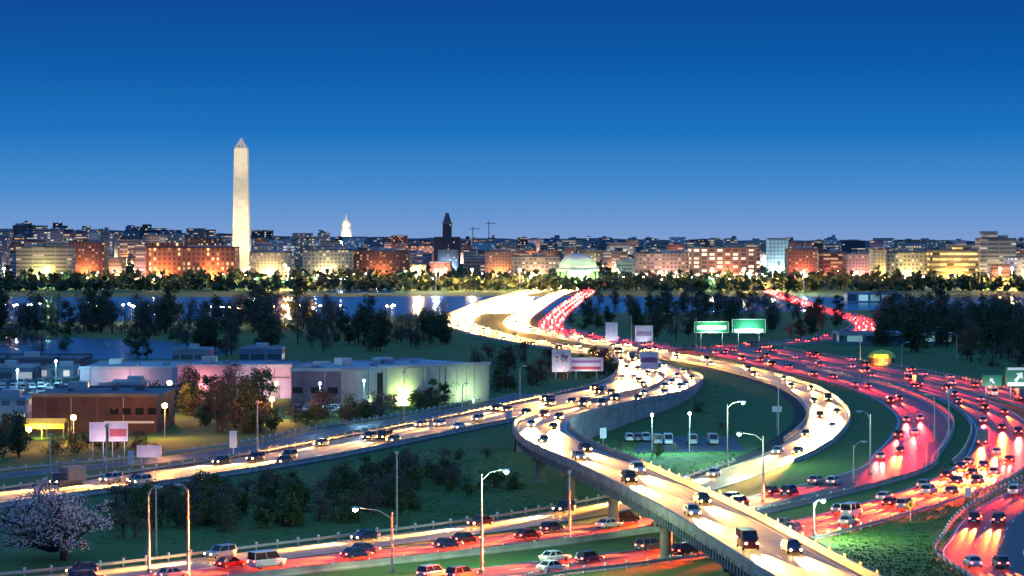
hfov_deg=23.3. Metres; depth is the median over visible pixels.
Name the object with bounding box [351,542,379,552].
car
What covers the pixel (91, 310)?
bare tree
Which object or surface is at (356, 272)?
leafy tree
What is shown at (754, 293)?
bare tree
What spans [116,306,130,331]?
bare tree
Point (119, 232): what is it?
office block
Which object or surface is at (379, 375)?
doorway
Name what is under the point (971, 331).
leafy tree
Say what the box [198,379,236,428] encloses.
tree
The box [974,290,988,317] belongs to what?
leafy tree
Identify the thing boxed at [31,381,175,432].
brown building
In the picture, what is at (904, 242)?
office block
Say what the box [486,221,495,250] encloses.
tower crane
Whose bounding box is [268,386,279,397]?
door
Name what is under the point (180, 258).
brick hall
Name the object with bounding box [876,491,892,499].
car
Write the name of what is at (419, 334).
leafy tree
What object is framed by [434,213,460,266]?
clock tower
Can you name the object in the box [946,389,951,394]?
road sign
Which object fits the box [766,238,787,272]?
slab tower
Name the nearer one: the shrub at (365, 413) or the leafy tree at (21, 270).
the shrub at (365, 413)
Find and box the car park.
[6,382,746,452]
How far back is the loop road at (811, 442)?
408.93 m
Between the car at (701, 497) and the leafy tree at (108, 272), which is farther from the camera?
the leafy tree at (108, 272)
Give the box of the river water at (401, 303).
[5,296,1023,321]
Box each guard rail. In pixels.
[0,377,607,490]
[0,398,479,471]
[0,458,735,575]
[526,465,1023,575]
[784,347,1014,390]
[933,475,1023,575]
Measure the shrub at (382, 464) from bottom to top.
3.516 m
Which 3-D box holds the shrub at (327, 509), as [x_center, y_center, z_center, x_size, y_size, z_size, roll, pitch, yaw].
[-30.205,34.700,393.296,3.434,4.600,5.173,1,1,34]
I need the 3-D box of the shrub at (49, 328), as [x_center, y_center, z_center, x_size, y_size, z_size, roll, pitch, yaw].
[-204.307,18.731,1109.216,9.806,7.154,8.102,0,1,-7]
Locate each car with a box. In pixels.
[0,379,7,384]
[9,383,16,388]
[18,378,25,383]
[25,388,34,392]
[26,380,33,384]
[29,384,35,388]
[35,387,44,392]
[37,378,44,384]
[44,384,51,388]
[45,380,52,384]
[55,379,62,384]
[66,561,97,572]
[68,569,102,575]
[100,471,122,482]
[127,473,143,480]
[129,473,151,483]
[155,566,189,575]
[204,543,236,558]
[212,455,230,463]
[214,556,247,568]
[246,451,264,461]
[275,455,292,462]
[281,449,297,457]
[314,438,328,445]
[340,547,372,558]
[351,529,379,540]
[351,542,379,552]
[362,431,376,439]
[386,434,400,441]
[415,420,427,426]
[416,564,445,575]
[432,537,462,548]
[434,419,445,425]
[445,565,477,575]
[450,532,479,541]
[452,422,464,428]
[467,515,493,525]
[471,413,483,421]
[491,403,501,410]
[501,406,512,411]
[514,528,541,539]
[520,408,530,414]
[526,419,535,426]
[536,559,567,572]
[538,435,549,443]
[539,410,548,416]
[539,550,570,560]
[540,394,548,399]
[540,521,563,531]
[544,395,554,401]
[545,398,555,405]
[549,422,558,429]
[552,499,575,512]
[554,412,563,419]
[567,397,575,402]
[571,450,585,459]
[575,550,603,562]
[578,442,591,451]
[590,384,598,388]
[594,387,603,393]
[595,518,622,528]
[606,389,615,393]
[611,393,621,400]
[619,511,639,523]
[621,470,637,483]
[623,433,633,440]
[629,461,645,473]
[633,394,642,399]
[633,433,641,440]
[635,377,641,382]
[635,537,659,550]
[639,381,646,385]
[640,389,648,395]
[641,432,650,440]
[645,370,650,375]
[660,382,668,388]
[660,389,668,394]
[668,378,675,384]
[672,542,700,555]
[673,372,679,377]
[676,382,683,388]
[679,368,686,373]
[683,503,700,515]
[693,492,710,503]
[707,467,720,476]
[721,349,727,353]
[724,491,739,496]
[730,495,749,504]
[744,365,751,370]
[755,357,762,361]
[761,353,768,357]
[764,485,779,494]
[772,446,783,453]
[775,517,791,523]
[780,375,786,380]
[780,484,798,495]
[781,539,802,553]
[785,521,804,530]
[787,382,794,387]
[792,446,803,453]
[801,429,809,436]
[807,385,813,390]
[807,475,824,483]
[808,353,815,357]
[809,370,816,375]
[810,397,817,402]
[816,411,823,418]
[826,475,841,484]
[827,422,836,428]
[829,374,837,378]
[831,503,840,512]
[832,408,840,414]
[838,514,857,525]
[846,363,854,368]
[847,356,855,360]
[850,381,857,386]
[861,361,868,365]
[864,383,871,387]
[867,372,874,376]
[876,452,885,459]
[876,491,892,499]
[881,496,896,506]
[885,396,893,402]
[894,394,902,400]
[894,429,903,437]
[895,446,904,453]
[896,497,914,508]
[902,415,910,421]
[904,370,911,374]
[905,375,911,379]
[910,383,918,387]
[911,428,919,434]
[916,414,923,420]
[916,479,930,487]
[919,371,927,375]
[920,483,937,494]
[940,470,953,478]
[942,384,951,389]
[943,485,959,494]
[945,374,953,378]
[947,380,955,384]
[949,475,962,484]
[951,390,957,395]
[953,398,961,403]
[956,461,967,469]
[963,456,973,464]
[963,555,982,566]
[966,468,978,475]
[968,510,982,522]
[970,382,977,386]
[970,473,984,483]
[976,396,983,400]
[978,416,986,422]
[978,460,989,468]
[980,403,988,410]
[989,466,999,474]
[991,447,1001,454]
[991,555,1008,566]
[992,512,1006,524]
[997,423,1006,429]
[1000,408,1008,413]
[1004,455,1014,462]
[1008,484,1022,494]
[1014,426,1022,434]
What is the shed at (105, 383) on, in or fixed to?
on the ground
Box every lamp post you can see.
[49,433,51,473]
[71,415,75,432]
[104,424,107,472]
[146,486,162,572]
[154,485,157,555]
[162,403,166,438]
[173,483,189,575]
[256,400,258,450]
[351,506,393,572]
[395,451,398,524]
[403,371,404,422]
[461,383,468,409]
[479,468,510,572]
[519,365,526,401]
[567,470,571,536]
[620,359,621,402]
[651,414,652,454]
[688,412,690,452]
[726,400,745,466]
[736,432,764,501]
[772,382,779,434]
[812,498,826,535]
[852,441,866,482]
[856,410,871,474]
[901,342,908,369]
[926,393,935,441]
[947,393,949,436]
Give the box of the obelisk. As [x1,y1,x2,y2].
[232,137,250,272]
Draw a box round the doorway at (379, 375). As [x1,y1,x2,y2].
[377,373,382,402]
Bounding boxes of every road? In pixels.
[0,356,662,501]
[0,393,538,478]
[38,348,847,575]
[153,348,951,575]
[449,287,721,355]
[472,347,1023,575]
[502,288,672,352]
[712,289,876,346]
[739,347,1023,575]
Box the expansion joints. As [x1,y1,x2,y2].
[11,310,841,574]
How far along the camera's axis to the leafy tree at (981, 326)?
1014.96 m
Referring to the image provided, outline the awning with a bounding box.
[23,418,68,436]
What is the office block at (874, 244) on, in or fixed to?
on the ground
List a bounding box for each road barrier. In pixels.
[0,384,652,507]
[227,365,954,575]
[447,287,552,349]
[532,289,579,317]
[564,288,670,345]
[587,355,616,387]
[670,357,808,441]
[687,354,850,462]
[741,290,850,344]
[765,290,875,345]
[774,358,972,464]
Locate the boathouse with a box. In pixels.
[0,352,92,375]
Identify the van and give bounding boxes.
[247,549,285,568]
[376,429,392,440]
[578,397,589,406]
[597,397,608,407]
[614,347,623,352]
[651,433,661,444]
[663,433,672,444]
[686,433,696,444]
[701,355,709,361]
[707,433,718,444]
[736,527,758,549]
[767,360,775,365]
[824,393,831,401]
[840,501,861,515]
[860,366,869,372]
[988,387,997,395]
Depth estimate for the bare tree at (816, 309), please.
1217.79 m
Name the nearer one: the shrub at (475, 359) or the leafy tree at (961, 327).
the shrub at (475, 359)
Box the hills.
[73,230,1016,248]
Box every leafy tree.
[18,268,27,285]
[25,272,34,282]
[50,271,60,283]
[62,270,71,281]
[66,269,81,289]
[104,269,114,277]
[176,311,196,346]
[190,316,208,346]
[191,311,212,340]
[195,313,216,346]
[197,269,206,280]
[198,305,218,326]
[202,321,221,348]
[219,314,241,354]
[219,335,233,357]
[223,319,242,344]
[224,267,232,277]
[225,270,237,288]
[233,268,243,288]
[249,276,259,288]
[250,313,269,337]
[253,315,283,345]
[258,323,278,345]
[273,321,289,341]
[288,312,306,343]
[296,269,303,278]
[305,273,316,284]
[305,308,321,338]
[305,319,317,347]
[311,303,335,338]
[314,327,333,352]
[317,276,328,290]
[321,315,333,339]
[327,266,340,290]
[328,321,339,336]
[333,304,350,330]
[334,313,360,343]
[335,265,345,276]
[341,269,353,288]
[345,306,369,344]
[348,298,378,345]
[353,269,359,277]
[361,292,377,314]
[369,309,392,351]
[373,267,384,281]
[375,305,389,334]
[388,322,405,343]
[394,312,407,342]
[399,270,411,290]
[400,307,419,346]
[400,319,409,339]
[408,324,424,349]
[413,305,435,339]
[423,323,437,344]
[425,307,441,337]
[431,310,451,338]
[432,317,450,344]
[434,300,450,314]
[436,312,457,343]
[436,317,452,344]
[465,273,474,290]
[467,274,480,291]
[644,269,652,287]
[688,267,696,279]
[723,267,732,287]
[784,271,792,289]
[816,269,826,282]
[827,265,840,278]
[835,265,845,281]
[863,274,872,290]
[869,295,892,328]
[870,265,883,281]
[870,311,880,328]
[872,314,895,345]
[874,284,892,308]
[875,304,893,330]
[878,312,897,345]
[884,289,903,323]
[887,270,901,281]
[887,301,909,330]
[889,268,904,284]
[896,290,914,312]
[899,299,934,351]
[902,294,914,317]
[905,294,937,332]
[906,294,930,318]
[913,271,924,290]
[923,285,951,320]
[925,269,937,282]
[928,292,953,317]
[930,296,948,325]
[934,303,955,331]
[934,316,958,346]
[938,292,974,330]
[950,299,961,316]
[952,314,981,358]
[954,316,985,361]
[955,321,972,343]
[960,293,981,319]
[961,300,984,335]
[973,302,997,341]
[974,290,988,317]
[977,305,1004,348]
[982,304,1014,333]
[989,295,1006,305]
[990,317,1015,357]
[993,300,1017,343]
[995,287,1017,302]
[997,297,1017,313]
[1003,318,1019,356]
[1005,294,1023,313]
[1005,317,1023,363]
[1009,297,1023,324]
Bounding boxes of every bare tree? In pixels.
[0,282,12,321]
[0,286,10,328]
[0,411,13,443]
[0,421,9,457]
[1,418,13,445]
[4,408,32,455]
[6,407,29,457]
[9,298,30,333]
[10,303,28,333]
[15,300,38,332]
[23,289,49,333]
[38,296,52,325]
[41,284,56,319]
[42,299,62,331]
[44,293,66,326]
[59,300,77,326]
[71,292,86,324]
[76,285,97,324]
[77,303,93,331]
[83,296,99,327]
[87,293,103,330]
[88,296,113,331]
[90,298,113,331]
[96,285,114,306]
[99,294,111,325]
[101,300,123,332]
[105,296,117,322]
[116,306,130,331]
[127,291,148,320]
[128,298,150,330]
[132,303,153,329]
[133,299,159,330]
[143,304,158,332]
[154,294,178,332]
[155,280,187,322]
[155,298,178,333]
[174,297,199,328]
[174,363,200,396]
[175,380,194,406]
[176,366,204,402]
[176,379,204,411]
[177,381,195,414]
[196,300,210,315]
[197,378,226,407]
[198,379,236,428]
[198,387,223,420]
[199,294,224,329]
[210,298,227,332]
[214,383,238,415]
[215,376,228,389]
[216,369,239,405]
[219,358,247,397]
[220,306,239,333]
[221,299,247,326]
[223,293,244,324]
[228,295,247,325]
[229,380,248,409]
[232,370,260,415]
[233,290,248,325]
[240,282,264,330]
[245,307,257,332]
[246,282,277,317]
[246,284,271,322]
[248,365,268,400]
[249,299,264,330]
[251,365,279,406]
[255,288,286,326]
[266,284,287,322]
[275,291,293,324]
[285,285,307,320]
[295,299,312,328]
[300,293,317,317]
[319,299,340,330]
[320,291,338,326]
[564,303,577,324]
[578,291,595,320]
[594,290,605,306]
[600,305,614,321]
[607,288,620,308]
[621,293,633,309]
[625,295,635,313]
[626,301,641,321]
[629,307,642,325]
[643,293,657,318]
[644,295,651,308]
[645,287,657,298]
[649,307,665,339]
[652,303,664,315]
[653,295,663,312]
[657,283,673,298]
[660,291,673,305]
[661,301,674,325]
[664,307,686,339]
[676,292,688,310]
[680,309,695,336]
[681,283,692,305]
[684,286,699,309]
[690,312,705,334]
[691,293,701,309]
[692,288,713,311]
[694,307,711,333]
[697,294,706,311]
[707,312,717,336]
[710,292,725,318]
[711,287,729,313]
[715,311,729,337]
[719,296,739,321]
[720,288,731,307]
[722,313,734,335]
[723,301,737,326]
[731,291,742,305]
[734,304,744,318]
[736,279,747,301]
[743,293,753,307]
[746,306,757,318]
[747,282,759,305]
[751,284,762,304]
[761,292,770,306]
[765,297,786,327]
[765,302,778,331]
[766,290,775,303]
[766,310,772,328]
[782,289,790,303]
[790,303,805,318]
[794,317,807,336]
[803,304,816,326]
[803,306,819,325]
[806,314,819,335]
[812,296,826,323]
[815,311,827,331]
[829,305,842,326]
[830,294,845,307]
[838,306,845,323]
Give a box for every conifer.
[131,332,142,357]
[141,328,153,357]
[202,374,217,394]
[425,379,437,402]
[438,382,450,403]
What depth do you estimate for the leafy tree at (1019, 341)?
854.16 m
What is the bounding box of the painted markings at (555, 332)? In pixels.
[503,301,639,352]
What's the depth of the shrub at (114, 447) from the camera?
525.31 m
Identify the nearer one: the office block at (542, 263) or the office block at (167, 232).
the office block at (542, 263)
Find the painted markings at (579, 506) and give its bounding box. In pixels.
[44,355,845,575]
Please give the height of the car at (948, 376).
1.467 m
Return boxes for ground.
[0,267,1023,575]
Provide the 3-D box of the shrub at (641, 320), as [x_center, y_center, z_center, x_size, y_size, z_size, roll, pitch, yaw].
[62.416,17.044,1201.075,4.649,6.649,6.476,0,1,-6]
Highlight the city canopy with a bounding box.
[0,257,1023,290]
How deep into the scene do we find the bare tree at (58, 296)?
1201.32 m
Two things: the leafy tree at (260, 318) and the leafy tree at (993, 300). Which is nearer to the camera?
the leafy tree at (260, 318)
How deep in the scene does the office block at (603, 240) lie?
5024.80 m
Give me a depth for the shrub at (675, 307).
1429.53 m
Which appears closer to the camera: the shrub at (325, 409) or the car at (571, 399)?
the shrub at (325, 409)
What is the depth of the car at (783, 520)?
382.89 m
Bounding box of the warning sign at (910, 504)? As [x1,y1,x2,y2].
[906,500,914,521]
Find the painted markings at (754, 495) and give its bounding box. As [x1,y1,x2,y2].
[190,348,947,574]
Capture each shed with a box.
[0,360,39,380]
[41,361,79,377]
[98,382,112,385]
[112,376,147,385]
[172,344,213,360]
[239,343,284,360]
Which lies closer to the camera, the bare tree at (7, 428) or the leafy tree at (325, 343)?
the bare tree at (7, 428)
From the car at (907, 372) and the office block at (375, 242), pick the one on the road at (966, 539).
the car at (907, 372)
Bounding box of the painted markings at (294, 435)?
[0,393,537,477]
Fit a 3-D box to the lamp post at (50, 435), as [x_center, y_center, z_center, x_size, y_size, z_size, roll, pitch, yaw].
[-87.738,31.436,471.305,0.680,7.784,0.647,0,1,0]
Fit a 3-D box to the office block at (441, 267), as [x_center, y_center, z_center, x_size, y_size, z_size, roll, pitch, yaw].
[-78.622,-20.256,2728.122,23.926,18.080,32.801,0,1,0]
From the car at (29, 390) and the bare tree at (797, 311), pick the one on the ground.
the bare tree at (797, 311)
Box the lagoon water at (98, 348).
[0,337,236,358]
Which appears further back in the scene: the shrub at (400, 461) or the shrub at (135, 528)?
the shrub at (400, 461)
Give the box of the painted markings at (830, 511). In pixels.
[471,347,1023,575]
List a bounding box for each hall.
[79,358,186,385]
[142,242,239,278]
[176,356,298,397]
[290,361,341,405]
[292,357,490,406]
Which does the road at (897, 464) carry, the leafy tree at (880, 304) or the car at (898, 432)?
the car at (898, 432)
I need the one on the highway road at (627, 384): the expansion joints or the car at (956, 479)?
the expansion joints
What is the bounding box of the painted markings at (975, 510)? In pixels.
[740,347,1023,575]
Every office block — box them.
[0,230,13,240]
[0,237,10,272]
[0,250,2,277]
[10,251,15,275]
[11,241,24,250]
[12,223,35,235]
[13,234,23,240]
[16,241,75,279]
[22,229,33,240]
[24,241,44,245]
[34,228,64,240]
[36,225,47,229]
[44,237,75,243]
[53,223,73,231]
[64,232,88,238]
[69,239,108,278]
[73,226,90,231]
[89,229,101,238]
[101,230,113,256]
[109,248,112,256]
[109,257,125,276]
[111,231,122,234]
[114,233,123,256]
[118,238,141,265]
[125,225,139,237]
[125,226,141,229]
[134,244,148,279]
[140,224,158,237]
[142,233,165,241]
[159,230,176,234]
[166,233,183,241]
[184,235,192,246]
[186,228,205,237]
[186,236,198,246]
[197,236,223,244]
[206,230,215,237]
[222,233,232,244]
[225,239,253,251]
[249,247,291,279]
[251,230,273,241]
[251,237,268,241]
[254,242,275,250]
[269,239,282,249]
[278,239,295,254]
[292,233,312,238]
[292,255,295,268]
[296,235,315,266]
[300,242,311,267]
[302,247,353,278]
[316,239,319,246]
[317,230,329,240]
[320,241,339,246]
[330,243,344,248]
[335,236,342,240]
[343,237,363,248]
[354,248,410,274]
[364,238,367,247]
[368,238,382,247]
[371,237,390,247]
[384,240,391,247]
[391,235,407,249]
[396,241,405,248]
[407,241,433,260]
[411,249,432,268]
[411,261,426,276]
[421,240,430,244]
[429,261,451,277]
[438,250,458,269]
[461,236,470,251]
[463,249,477,256]
[463,257,484,276]
[469,237,485,241]
[471,242,494,250]
[478,249,486,256]
[485,249,513,278]
[489,235,494,241]
[496,246,519,251]
[498,242,516,246]
[512,253,559,279]
[514,252,529,254]
[517,236,526,251]
[521,243,535,251]
[525,250,536,254]
[528,238,543,252]
[537,248,559,254]
[540,243,553,249]
[544,235,559,249]
[557,239,580,258]
[563,242,574,256]
[576,246,604,267]
[582,236,589,248]
[590,241,597,245]
[598,236,611,250]
[602,248,627,271]
[606,245,635,253]
[607,240,626,244]
[616,258,634,276]
[625,237,638,246]
[628,251,645,257]
[634,250,687,279]
[636,247,643,251]
[644,237,658,251]
[645,245,664,251]
[659,240,667,249]
[666,242,684,249]
[669,237,685,243]
[685,242,704,250]
[687,242,759,277]
[689,239,708,246]
[710,238,719,246]
[723,236,737,246]
[724,243,747,244]
[745,244,756,246]
[747,238,765,252]
[760,253,765,266]
[785,243,817,279]
[787,237,804,245]
[806,241,823,248]
[812,239,823,242]
[818,247,847,276]
[824,235,836,248]
[825,244,837,249]
[832,331,951,344]
[841,239,864,252]
[842,251,868,276]
[843,292,902,301]
[867,241,882,252]
[869,248,886,279]
[873,238,893,247]
[884,247,897,250]
[886,249,926,277]
[897,239,914,246]
[898,240,911,244]
[898,242,923,250]
[915,238,928,245]
[925,244,977,281]
[926,240,944,247]
[950,239,965,243]
[975,231,1015,275]
[989,264,1009,287]
[1003,254,1023,279]
[1016,246,1023,253]
[1017,237,1023,244]
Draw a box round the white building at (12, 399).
[0,389,31,423]
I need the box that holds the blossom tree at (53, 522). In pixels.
[0,472,116,560]
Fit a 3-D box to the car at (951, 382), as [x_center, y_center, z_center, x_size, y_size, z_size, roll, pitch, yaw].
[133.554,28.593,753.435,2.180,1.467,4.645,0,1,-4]
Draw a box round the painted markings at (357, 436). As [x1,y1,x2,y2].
[2,364,651,492]
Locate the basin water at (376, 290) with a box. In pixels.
[324,285,396,292]
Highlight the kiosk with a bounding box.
[868,349,895,364]
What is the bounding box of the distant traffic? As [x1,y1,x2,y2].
[452,285,873,348]
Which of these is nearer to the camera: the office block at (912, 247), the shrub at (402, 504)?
the shrub at (402, 504)
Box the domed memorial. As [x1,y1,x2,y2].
[556,253,598,286]
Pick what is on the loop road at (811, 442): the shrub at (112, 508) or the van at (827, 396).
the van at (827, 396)
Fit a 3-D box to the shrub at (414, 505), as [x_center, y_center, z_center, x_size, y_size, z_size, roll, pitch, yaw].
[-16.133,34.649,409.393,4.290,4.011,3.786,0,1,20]
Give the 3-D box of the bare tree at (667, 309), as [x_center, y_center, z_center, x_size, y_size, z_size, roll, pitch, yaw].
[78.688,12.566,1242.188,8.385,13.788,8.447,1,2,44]
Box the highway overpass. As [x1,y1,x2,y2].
[513,356,883,575]
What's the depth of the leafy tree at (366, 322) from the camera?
1020.31 m
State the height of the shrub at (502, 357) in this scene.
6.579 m
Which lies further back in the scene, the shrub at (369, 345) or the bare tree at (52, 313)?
the bare tree at (52, 313)
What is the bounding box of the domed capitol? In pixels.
[340,214,351,245]
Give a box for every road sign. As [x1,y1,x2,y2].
[89,422,105,465]
[109,422,127,464]
[128,451,133,463]
[137,445,161,467]
[229,431,236,453]
[506,410,511,417]
[552,350,570,378]
[570,358,602,379]
[600,428,605,444]
[606,322,617,340]
[635,326,652,344]
[640,352,657,380]
[694,322,728,348]
[732,319,765,351]
[772,406,781,429]
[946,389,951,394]
[965,488,970,501]
[982,375,1001,385]
[1006,367,1023,397]
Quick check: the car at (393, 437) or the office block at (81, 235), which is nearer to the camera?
the car at (393, 437)
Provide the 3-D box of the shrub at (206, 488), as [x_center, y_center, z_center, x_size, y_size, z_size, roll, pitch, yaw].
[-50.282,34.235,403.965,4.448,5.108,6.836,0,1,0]
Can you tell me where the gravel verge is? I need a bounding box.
[0,352,808,509]
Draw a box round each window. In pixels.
[110,408,117,414]
[123,408,130,414]
[135,408,143,414]
[148,408,155,414]
[161,408,168,414]
[293,387,302,392]
[310,387,319,392]
[328,387,337,392]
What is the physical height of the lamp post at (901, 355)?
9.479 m
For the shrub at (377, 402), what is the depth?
623.54 m
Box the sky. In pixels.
[0,0,1023,240]
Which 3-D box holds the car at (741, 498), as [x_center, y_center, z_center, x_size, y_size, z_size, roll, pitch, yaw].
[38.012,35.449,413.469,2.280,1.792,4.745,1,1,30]
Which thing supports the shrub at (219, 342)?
on the ground
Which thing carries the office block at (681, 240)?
on the ground
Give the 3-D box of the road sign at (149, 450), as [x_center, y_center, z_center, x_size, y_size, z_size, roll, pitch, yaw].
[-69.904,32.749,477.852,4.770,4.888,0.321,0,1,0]
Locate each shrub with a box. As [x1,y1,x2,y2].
[0,330,20,344]
[3,317,15,334]
[3,322,18,340]
[16,325,31,341]
[26,331,39,345]
[33,332,47,349]
[38,435,66,454]
[45,322,65,336]
[48,434,64,454]
[57,335,73,348]
[60,319,73,335]
[63,427,78,446]
[66,429,91,453]
[72,322,82,333]
[78,429,92,448]
[81,316,95,331]
[89,432,108,446]
[90,425,108,446]
[102,438,120,448]
[103,501,129,523]
[104,481,124,507]
[107,504,134,537]
[108,478,134,507]
[113,427,130,446]
[118,484,153,517]
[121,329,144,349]
[122,429,147,446]
[122,493,140,513]
[124,322,136,336]
[125,515,147,537]
[128,428,150,449]
[128,482,154,499]
[130,323,144,332]
[131,329,151,340]
[133,495,167,527]
[140,479,166,508]
[147,484,177,515]
[148,320,160,335]
[149,380,160,385]
[160,482,179,501]
[163,479,186,497]
[163,493,185,517]
[163,493,195,526]
[164,490,182,509]
[165,383,180,407]
[166,324,181,338]
[172,329,180,341]
[173,501,201,521]
[175,499,204,528]
[179,398,202,415]
[181,477,203,497]
[184,471,216,498]
[184,472,201,492]
[184,478,213,498]
[186,491,202,504]
[187,471,206,485]
[189,493,212,515]
[189,496,219,518]
[191,488,208,516]
[193,482,216,504]
[194,410,213,425]
[194,499,221,524]
[200,403,215,423]
[203,483,222,504]
[203,492,232,525]
[205,472,232,496]
[211,496,245,514]
[214,405,228,426]
[214,413,231,432]
[214,482,240,494]
[214,502,244,527]
[216,339,223,350]
[216,505,238,531]
[220,488,243,516]
[221,478,239,497]
[222,403,242,419]
[226,398,245,429]
[231,489,256,514]
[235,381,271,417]
[236,417,253,433]
[236,475,253,496]
[241,417,254,433]
[245,410,270,431]
[248,462,279,493]
[249,494,271,519]
[249,507,282,527]
[250,408,269,433]
[253,483,283,503]
[254,499,283,517]
[264,407,283,430]
[266,475,285,495]
[267,469,288,483]
[272,498,305,526]
[273,320,290,331]
[273,490,291,521]
[273,493,308,525]
[277,477,301,497]
[278,397,307,422]
[281,469,303,490]
[281,481,316,510]
[285,480,323,510]
[287,319,296,330]
[296,409,320,424]
[307,387,336,418]
[307,405,324,420]
[308,324,326,339]
[310,476,327,504]
[311,493,333,520]
[314,405,330,418]
[316,395,337,417]
[318,490,344,520]
[321,472,349,498]
[322,471,342,488]
[328,458,350,485]
[328,493,362,522]
[332,331,341,341]
[332,399,360,418]
[335,459,360,488]
[337,494,365,519]
[338,405,352,420]
[339,392,359,416]
[339,489,368,519]
[347,471,365,492]
[349,477,368,503]
[351,489,370,512]
[355,405,363,416]
[357,398,374,417]
[357,454,374,476]
[357,462,384,480]
[360,398,380,416]
[360,492,377,510]
[361,477,385,505]
[362,338,374,350]
[362,492,371,510]
[363,476,391,505]
[364,486,389,515]
[365,389,388,415]
[367,461,395,479]
[370,389,389,413]
[378,452,399,474]
[381,482,406,506]
[381,484,401,504]
[382,394,394,409]
[382,464,405,481]
[383,309,390,319]
[383,477,408,499]
[384,496,412,514]
[385,399,395,412]
[386,391,407,409]
[386,469,415,491]
[387,324,398,337]
[387,389,400,401]
[390,447,413,475]
[392,446,419,474]
[400,468,420,486]
[401,480,419,500]
[401,486,424,509]
[405,391,434,409]
[405,462,430,488]
[409,332,426,346]
[411,456,424,468]
[419,387,438,407]
[421,463,445,482]
[422,456,438,476]
[428,466,444,485]
[430,388,444,407]
[430,472,445,483]
[436,445,451,465]
[438,458,455,471]
[438,463,462,485]
[444,478,459,491]
[453,447,465,459]
[456,473,472,489]
[463,483,479,495]
[470,343,487,361]
[476,476,489,492]
[480,341,497,358]
[481,447,493,459]
[482,469,506,487]
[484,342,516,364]
[490,360,511,381]
[490,380,503,391]
[495,371,511,391]
[498,352,515,369]
[502,344,517,362]
[502,354,519,372]
[504,374,518,390]
[504,471,526,488]
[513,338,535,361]
[518,358,553,385]
[521,363,536,381]
[531,357,551,378]
[540,347,553,367]
[549,368,569,377]
[556,349,574,378]
[577,318,589,329]
[581,354,595,377]
[585,311,594,323]
[588,345,604,357]
[590,347,617,374]
[592,300,602,315]
[594,315,603,327]
[603,356,618,372]
[636,317,645,325]
[639,312,648,324]
[651,444,664,456]
[671,303,679,314]
[693,402,704,411]
[720,422,733,434]
[759,300,768,308]
[782,322,795,337]
[785,300,791,307]
[870,332,885,345]
[895,334,908,346]
[899,336,925,351]
[920,331,929,347]
[926,330,948,345]
[973,340,992,352]
[977,346,1006,365]
[999,340,1015,360]
[1007,347,1023,366]
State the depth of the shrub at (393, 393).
655.80 m
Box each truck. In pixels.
[49,465,85,486]
[627,352,634,361]
[911,374,923,385]
[977,428,987,444]
[1014,388,1023,399]
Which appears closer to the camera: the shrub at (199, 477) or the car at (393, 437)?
the shrub at (199, 477)
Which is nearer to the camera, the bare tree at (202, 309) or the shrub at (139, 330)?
the shrub at (139, 330)
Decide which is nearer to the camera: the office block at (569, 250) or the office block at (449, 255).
the office block at (449, 255)
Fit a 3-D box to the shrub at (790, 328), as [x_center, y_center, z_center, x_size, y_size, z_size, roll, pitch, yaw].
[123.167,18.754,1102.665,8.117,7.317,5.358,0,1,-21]
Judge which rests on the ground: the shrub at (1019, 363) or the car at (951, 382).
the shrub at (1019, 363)

